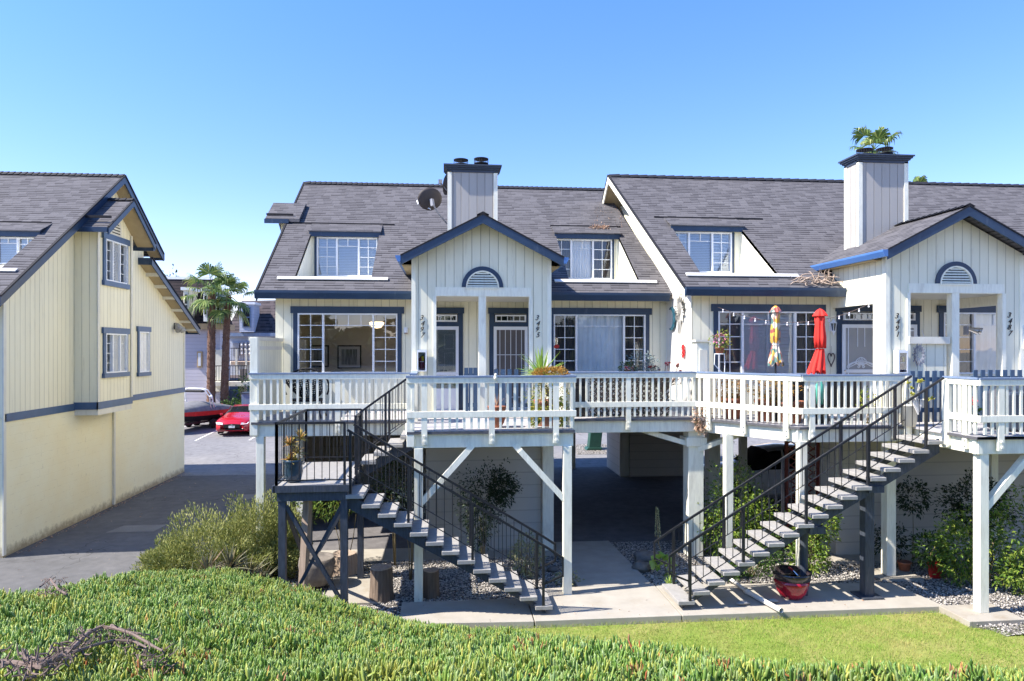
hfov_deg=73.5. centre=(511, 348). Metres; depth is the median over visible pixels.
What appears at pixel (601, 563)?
path
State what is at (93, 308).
townhouse
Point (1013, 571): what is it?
nandina bush
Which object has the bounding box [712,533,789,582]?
rose shrub
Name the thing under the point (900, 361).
extinguisher cabinet
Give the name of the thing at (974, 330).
flood light
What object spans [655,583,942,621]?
paving slab
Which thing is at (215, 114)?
sky
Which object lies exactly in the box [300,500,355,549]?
nandina bush
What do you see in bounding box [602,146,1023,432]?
townhouse
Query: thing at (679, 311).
sun ornament
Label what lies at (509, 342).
door
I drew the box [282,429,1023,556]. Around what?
carport
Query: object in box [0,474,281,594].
road
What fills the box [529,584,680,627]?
paving slab
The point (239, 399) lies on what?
shrub
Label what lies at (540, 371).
orange succulent
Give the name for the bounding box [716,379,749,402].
golden succulent
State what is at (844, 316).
window
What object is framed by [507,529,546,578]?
laurel shrub
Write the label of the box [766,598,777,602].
flat stone
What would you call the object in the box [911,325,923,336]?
door
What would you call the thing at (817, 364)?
patio umbrella
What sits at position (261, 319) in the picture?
apartment building
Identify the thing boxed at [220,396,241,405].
shrub
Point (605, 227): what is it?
leaf litter
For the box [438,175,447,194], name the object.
satellite dish
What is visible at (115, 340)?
window
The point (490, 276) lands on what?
townhouse
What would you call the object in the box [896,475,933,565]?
standard tree
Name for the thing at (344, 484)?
outdoor stair
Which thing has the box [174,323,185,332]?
flood light
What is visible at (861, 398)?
green houseplant
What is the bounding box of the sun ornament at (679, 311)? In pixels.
[674,295,684,336]
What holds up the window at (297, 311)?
in the townhouse at (490, 276)
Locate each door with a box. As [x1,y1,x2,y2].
[436,326,458,409]
[494,327,527,409]
[842,324,872,407]
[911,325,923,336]
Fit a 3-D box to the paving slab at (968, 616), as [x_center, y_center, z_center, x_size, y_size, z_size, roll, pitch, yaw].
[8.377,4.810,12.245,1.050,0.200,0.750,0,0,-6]
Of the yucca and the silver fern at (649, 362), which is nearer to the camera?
the yucca
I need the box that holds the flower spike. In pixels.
[649,507,677,576]
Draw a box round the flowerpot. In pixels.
[897,559,911,571]
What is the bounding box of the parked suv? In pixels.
[720,443,795,503]
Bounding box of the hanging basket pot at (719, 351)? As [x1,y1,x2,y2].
[715,348,724,353]
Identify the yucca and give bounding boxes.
[517,348,560,399]
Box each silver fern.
[618,360,636,370]
[623,348,661,388]
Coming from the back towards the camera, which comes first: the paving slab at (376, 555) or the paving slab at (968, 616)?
the paving slab at (376, 555)
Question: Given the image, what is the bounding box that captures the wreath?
[912,344,925,366]
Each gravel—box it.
[265,556,574,616]
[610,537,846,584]
[726,559,1023,636]
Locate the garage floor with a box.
[313,467,795,550]
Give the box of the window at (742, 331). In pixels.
[711,304,825,373]
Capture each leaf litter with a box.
[17,472,185,552]
[589,224,609,228]
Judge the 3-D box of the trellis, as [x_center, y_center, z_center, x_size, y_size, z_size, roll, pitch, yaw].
[6.931,3.159,16.369,0.850,3.182,0.080,0,0,-6]
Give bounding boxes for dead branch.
[0,623,179,680]
[37,575,68,596]
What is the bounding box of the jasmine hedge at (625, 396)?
[588,379,668,416]
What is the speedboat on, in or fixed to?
on the boat trailer
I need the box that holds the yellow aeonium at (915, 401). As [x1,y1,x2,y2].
[905,379,932,414]
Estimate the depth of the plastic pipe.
12.78 m
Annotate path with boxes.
[553,541,650,586]
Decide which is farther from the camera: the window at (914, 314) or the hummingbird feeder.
the hummingbird feeder
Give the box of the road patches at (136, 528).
[106,494,268,532]
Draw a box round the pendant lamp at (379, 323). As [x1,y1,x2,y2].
[369,315,383,327]
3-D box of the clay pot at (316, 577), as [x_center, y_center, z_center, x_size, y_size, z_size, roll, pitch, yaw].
[-3.895,4.420,13.687,0.720,0.520,0.720,0,0,-6]
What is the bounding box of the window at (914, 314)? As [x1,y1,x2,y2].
[911,313,915,320]
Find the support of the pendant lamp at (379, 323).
hanging from the townhouse at (490, 276)
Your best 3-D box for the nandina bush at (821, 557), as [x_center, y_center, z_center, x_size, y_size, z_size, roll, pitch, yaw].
[6.457,4.040,14.662,1.323,1.885,1.026,0,0,-6]
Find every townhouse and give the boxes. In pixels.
[0,171,200,557]
[254,157,672,411]
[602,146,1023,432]
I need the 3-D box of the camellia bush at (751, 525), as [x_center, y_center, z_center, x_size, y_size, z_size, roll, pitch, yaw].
[5.156,3.550,15.794,2.125,2.801,1.555,0,0,-6]
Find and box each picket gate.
[464,368,476,410]
[494,369,532,410]
[910,371,943,421]
[970,370,1022,415]
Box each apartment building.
[166,276,249,402]
[229,300,274,405]
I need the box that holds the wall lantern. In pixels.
[829,319,836,334]
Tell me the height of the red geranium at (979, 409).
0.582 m
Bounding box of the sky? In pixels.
[0,0,1023,320]
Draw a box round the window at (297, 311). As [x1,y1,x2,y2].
[290,306,403,372]
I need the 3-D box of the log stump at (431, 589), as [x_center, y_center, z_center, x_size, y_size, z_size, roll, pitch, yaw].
[-1.560,4.518,13.201,0.354,0.524,0.348,0,0,-6]
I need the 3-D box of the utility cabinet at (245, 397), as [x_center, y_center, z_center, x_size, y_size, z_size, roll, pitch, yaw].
[-14.603,3.422,39.119,1.480,1.856,0.800,0,0,-6]
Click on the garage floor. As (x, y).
(609, 505)
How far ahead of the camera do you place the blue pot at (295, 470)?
11.95 m
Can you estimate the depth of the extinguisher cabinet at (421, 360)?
15.21 m
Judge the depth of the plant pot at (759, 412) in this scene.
14.66 m
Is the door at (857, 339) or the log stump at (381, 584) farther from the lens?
the door at (857, 339)
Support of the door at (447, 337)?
in the townhouse at (490, 276)
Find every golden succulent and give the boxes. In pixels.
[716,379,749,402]
[753,380,803,404]
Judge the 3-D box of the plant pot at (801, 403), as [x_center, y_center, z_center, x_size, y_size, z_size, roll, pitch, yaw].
[5.878,1.330,14.438,0.562,0.460,0.562,0,0,-6]
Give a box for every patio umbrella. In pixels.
[768,304,783,419]
[807,307,829,421]
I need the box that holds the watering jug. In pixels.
[815,381,828,423]
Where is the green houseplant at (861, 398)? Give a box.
[860,386,879,422]
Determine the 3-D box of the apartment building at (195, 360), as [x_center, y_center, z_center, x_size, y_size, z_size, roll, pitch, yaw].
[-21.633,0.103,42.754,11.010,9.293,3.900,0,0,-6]
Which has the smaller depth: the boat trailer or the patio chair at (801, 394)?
the patio chair at (801, 394)
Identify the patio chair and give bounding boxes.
[765,381,803,421]
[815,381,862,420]
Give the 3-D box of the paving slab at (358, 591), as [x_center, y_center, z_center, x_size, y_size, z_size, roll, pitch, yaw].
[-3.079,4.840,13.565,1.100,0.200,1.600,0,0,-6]
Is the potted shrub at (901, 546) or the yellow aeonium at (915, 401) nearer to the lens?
the yellow aeonium at (915, 401)
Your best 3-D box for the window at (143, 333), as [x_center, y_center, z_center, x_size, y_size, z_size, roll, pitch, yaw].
[-12.503,0.095,23.247,0.140,1.670,1.020,0,0,-6]
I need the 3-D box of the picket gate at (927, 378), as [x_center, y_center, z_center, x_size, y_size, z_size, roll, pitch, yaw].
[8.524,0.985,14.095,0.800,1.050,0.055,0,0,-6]
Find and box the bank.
[11,581,727,680]
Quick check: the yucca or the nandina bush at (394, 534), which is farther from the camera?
the nandina bush at (394, 534)
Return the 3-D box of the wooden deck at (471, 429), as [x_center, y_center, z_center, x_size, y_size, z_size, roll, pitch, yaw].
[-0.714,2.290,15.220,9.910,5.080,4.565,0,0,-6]
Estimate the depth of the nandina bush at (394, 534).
15.09 m
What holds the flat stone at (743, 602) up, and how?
on the paving slab at (819, 599)
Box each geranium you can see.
[708,329,732,352]
[958,396,982,424]
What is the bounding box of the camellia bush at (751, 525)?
[697,454,786,555]
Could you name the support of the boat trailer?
on the parking lot
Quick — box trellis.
[784,441,819,547]
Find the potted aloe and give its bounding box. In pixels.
[279,428,308,464]
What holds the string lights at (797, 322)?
hanging from the townhouse at (933, 268)
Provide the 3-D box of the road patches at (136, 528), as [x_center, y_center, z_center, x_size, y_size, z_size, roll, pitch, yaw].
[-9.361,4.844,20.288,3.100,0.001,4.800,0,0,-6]
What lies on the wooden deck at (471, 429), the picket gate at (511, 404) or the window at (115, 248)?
the picket gate at (511, 404)
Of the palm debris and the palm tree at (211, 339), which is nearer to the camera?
the palm debris
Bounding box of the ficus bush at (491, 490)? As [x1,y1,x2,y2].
[451,457,523,553]
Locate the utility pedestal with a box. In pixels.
[585,433,601,449]
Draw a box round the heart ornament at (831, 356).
[827,353,834,366]
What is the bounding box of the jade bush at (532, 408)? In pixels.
[523,383,569,426]
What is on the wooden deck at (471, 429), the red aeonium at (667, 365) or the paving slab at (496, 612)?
the red aeonium at (667, 365)
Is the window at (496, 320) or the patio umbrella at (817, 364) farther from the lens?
the window at (496, 320)
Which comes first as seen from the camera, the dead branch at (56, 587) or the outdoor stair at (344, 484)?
the dead branch at (56, 587)
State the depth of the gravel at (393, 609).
13.95 m
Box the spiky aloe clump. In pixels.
[181,544,277,577]
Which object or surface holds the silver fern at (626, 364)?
on the wooden deck at (471, 429)
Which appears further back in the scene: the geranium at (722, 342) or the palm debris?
the palm debris
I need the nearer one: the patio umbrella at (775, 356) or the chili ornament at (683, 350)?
the patio umbrella at (775, 356)
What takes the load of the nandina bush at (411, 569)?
on the gravel at (393, 609)
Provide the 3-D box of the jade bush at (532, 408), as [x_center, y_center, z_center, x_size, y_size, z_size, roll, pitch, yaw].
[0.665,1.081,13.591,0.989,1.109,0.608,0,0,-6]
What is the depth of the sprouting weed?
13.57 m
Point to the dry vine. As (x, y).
(702, 426)
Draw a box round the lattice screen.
[589,378,668,415]
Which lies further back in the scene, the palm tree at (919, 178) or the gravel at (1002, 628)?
the palm tree at (919, 178)
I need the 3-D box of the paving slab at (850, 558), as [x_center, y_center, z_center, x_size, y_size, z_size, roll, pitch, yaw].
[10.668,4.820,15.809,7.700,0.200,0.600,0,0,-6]
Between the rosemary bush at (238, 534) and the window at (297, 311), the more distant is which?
the window at (297, 311)
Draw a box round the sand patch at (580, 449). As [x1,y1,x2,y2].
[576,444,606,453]
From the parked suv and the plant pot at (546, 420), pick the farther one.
the parked suv
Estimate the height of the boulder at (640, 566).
0.262 m
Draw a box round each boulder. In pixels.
[547,565,558,572]
[632,560,651,572]
[634,549,657,561]
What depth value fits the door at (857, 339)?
16.46 m
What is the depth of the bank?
5.65 m
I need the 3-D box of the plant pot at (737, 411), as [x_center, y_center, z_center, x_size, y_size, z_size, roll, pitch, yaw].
[4.890,1.330,15.296,0.518,0.460,0.518,0,0,-6]
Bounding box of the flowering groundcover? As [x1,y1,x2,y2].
[551,568,584,586]
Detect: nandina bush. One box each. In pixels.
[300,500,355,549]
[370,456,426,564]
[391,490,429,579]
[784,494,844,576]
[923,474,1023,595]
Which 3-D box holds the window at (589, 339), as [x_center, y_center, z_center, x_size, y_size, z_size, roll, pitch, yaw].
[2.270,-0.215,17.855,2.760,1.670,0.201,0,0,-6]
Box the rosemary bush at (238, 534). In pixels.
[129,489,313,578]
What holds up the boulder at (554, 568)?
on the gravel at (393, 609)
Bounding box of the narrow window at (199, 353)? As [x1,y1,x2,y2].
[197,351,202,367]
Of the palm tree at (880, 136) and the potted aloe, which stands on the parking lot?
the palm tree at (880, 136)
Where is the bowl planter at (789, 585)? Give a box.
[771,565,811,599]
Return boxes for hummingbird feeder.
[551,324,558,347]
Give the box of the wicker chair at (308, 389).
[286,368,328,418]
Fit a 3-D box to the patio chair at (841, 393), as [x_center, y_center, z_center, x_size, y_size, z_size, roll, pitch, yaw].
[7.129,1.075,15.007,0.820,0.970,0.550,0,0,-6]
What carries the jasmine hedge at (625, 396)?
on the wooden deck at (471, 429)
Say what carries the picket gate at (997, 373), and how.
on the wooden deck at (982, 442)
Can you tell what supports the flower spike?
on the gravel at (635, 548)
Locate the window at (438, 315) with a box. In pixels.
[436,314,456,321]
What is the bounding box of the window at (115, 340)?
[102,327,129,377]
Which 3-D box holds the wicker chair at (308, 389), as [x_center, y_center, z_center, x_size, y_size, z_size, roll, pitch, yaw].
[-4.676,1.002,15.520,1.043,1.128,0.760,0,0,-6]
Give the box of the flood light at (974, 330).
[963,326,982,334]
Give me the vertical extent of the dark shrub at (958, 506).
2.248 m
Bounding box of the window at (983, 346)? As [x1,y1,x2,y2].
[936,305,995,373]
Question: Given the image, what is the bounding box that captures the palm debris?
[788,268,842,285]
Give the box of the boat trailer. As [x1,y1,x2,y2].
[184,417,220,427]
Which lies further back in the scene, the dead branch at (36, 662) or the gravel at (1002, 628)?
the gravel at (1002, 628)
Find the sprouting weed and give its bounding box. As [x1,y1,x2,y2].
[664,575,671,583]
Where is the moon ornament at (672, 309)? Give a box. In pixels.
[669,307,675,330]
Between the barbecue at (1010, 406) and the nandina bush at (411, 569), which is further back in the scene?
the nandina bush at (411, 569)
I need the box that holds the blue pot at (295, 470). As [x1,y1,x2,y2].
[283,457,303,482]
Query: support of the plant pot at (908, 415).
on the wooden deck at (982, 442)
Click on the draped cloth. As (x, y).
(994, 402)
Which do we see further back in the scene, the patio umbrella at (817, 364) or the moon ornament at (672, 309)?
the moon ornament at (672, 309)
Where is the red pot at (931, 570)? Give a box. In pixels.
[926,560,943,578]
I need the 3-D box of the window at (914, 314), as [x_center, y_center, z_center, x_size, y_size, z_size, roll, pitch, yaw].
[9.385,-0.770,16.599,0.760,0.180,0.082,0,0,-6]
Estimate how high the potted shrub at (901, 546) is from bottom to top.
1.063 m
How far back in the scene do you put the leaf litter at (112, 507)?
21.09 m
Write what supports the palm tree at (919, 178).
on the parking lot
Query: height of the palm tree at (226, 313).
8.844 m
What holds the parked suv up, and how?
on the garage floor
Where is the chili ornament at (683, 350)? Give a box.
[681,344,684,357]
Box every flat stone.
[736,600,749,604]
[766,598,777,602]
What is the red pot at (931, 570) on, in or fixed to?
on the gravel at (1002, 628)
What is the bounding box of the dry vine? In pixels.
[690,406,712,435]
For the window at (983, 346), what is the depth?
16.94 m
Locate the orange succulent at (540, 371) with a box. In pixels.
[530,365,569,396]
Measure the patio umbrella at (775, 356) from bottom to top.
2.534 m
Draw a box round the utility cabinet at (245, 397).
[241,392,249,403]
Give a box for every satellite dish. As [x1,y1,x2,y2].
[417,188,446,223]
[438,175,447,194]
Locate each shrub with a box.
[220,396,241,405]
[231,371,249,403]
[268,495,301,546]
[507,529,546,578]
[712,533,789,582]
[874,522,913,564]
[905,528,949,569]
[927,467,1023,552]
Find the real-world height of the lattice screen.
0.870 m
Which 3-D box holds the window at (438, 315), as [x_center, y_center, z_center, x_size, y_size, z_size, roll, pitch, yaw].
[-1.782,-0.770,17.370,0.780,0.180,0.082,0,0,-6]
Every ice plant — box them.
[0,566,1023,680]
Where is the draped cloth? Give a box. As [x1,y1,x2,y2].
[989,389,995,415]
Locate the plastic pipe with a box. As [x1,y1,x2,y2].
[730,578,783,612]
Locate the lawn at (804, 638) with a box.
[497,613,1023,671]
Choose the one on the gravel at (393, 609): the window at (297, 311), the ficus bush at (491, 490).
the ficus bush at (491, 490)
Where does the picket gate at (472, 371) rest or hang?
on the wooden deck at (471, 429)
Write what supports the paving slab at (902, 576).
on the gravel at (1002, 628)
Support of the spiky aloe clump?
on the gravel at (393, 609)
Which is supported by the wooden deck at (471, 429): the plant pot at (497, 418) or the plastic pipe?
the plant pot at (497, 418)
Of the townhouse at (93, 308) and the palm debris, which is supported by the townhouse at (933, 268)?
the palm debris
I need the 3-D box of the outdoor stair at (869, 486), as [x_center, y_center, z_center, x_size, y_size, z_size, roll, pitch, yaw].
[5.419,2.626,13.042,5.305,4.187,0.961,0,0,-6]
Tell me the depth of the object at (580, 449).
31.67 m
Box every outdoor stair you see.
[272,378,563,611]
[654,375,944,607]
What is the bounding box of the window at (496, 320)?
[495,315,525,321]
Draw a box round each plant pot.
[487,396,505,427]
[533,399,552,425]
[721,397,739,418]
[754,399,771,420]
[777,400,803,423]
[899,404,916,426]
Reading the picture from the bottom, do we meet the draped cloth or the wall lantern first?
the draped cloth
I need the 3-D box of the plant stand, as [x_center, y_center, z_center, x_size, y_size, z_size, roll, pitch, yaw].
[4.577,0.836,15.114,0.234,1.452,0.234,0,0,-44]
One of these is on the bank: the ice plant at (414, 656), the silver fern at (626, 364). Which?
the ice plant at (414, 656)
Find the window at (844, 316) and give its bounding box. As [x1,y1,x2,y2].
[843,313,872,319]
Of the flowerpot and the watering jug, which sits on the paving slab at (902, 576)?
the flowerpot
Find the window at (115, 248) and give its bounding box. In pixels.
[102,232,129,289]
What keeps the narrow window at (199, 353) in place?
in the apartment building at (195, 360)
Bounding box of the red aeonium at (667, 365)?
[648,361,682,391]
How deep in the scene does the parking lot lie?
30.89 m
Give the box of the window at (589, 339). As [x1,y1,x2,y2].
[551,308,651,371]
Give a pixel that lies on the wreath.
(922, 358)
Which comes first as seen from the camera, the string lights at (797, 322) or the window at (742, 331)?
the string lights at (797, 322)
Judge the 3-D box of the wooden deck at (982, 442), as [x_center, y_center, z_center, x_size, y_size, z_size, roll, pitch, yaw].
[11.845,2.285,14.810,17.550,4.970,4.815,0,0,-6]
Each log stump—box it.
[332,550,356,576]
[369,564,393,603]
[423,567,439,599]
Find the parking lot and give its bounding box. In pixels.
[177,422,795,475]
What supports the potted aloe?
in the blue pot at (295, 470)
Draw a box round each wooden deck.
[248,337,695,601]
[642,340,1023,612]
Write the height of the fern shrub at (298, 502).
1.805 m
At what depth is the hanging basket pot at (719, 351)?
15.04 m
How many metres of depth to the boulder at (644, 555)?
15.14 m
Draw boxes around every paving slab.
[248,548,553,564]
[325,575,380,604]
[400,598,533,628]
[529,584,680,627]
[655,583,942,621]
[813,549,1023,563]
[874,567,923,581]
[939,604,1023,627]
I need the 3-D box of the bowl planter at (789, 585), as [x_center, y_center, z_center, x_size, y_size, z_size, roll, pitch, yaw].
[5.312,4.470,13.026,0.720,0.500,0.720,0,0,-6]
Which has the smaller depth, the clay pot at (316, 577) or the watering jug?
the clay pot at (316, 577)
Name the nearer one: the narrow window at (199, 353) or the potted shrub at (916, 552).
the potted shrub at (916, 552)
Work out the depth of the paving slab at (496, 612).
12.27 m
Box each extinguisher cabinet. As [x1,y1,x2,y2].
[417,350,426,370]
[893,350,907,372]
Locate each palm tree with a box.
[180,261,244,402]
[195,273,253,404]
[849,126,902,153]
[912,175,927,181]
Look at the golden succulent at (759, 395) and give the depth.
14.58 m
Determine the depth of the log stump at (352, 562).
14.45 m
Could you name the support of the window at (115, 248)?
in the townhouse at (93, 308)
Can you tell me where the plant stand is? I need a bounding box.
[714,353,724,418]
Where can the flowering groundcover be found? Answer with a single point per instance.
(560, 573)
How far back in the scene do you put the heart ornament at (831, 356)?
16.41 m
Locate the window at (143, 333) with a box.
[136,326,151,376]
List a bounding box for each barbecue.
[575,378,584,415]
[987,386,1023,430]
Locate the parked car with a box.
[216,404,249,433]
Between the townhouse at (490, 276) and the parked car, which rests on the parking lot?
the parked car
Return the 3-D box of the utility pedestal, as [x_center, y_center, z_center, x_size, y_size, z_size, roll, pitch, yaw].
[3.829,4.143,32.022,0.832,1.134,0.600,0,0,-6]
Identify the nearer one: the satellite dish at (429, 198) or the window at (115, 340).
the satellite dish at (429, 198)
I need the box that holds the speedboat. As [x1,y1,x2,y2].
[184,388,231,421]
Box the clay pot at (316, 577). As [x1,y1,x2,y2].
[298,552,334,586]
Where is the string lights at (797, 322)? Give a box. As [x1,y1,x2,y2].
[718,301,873,325]

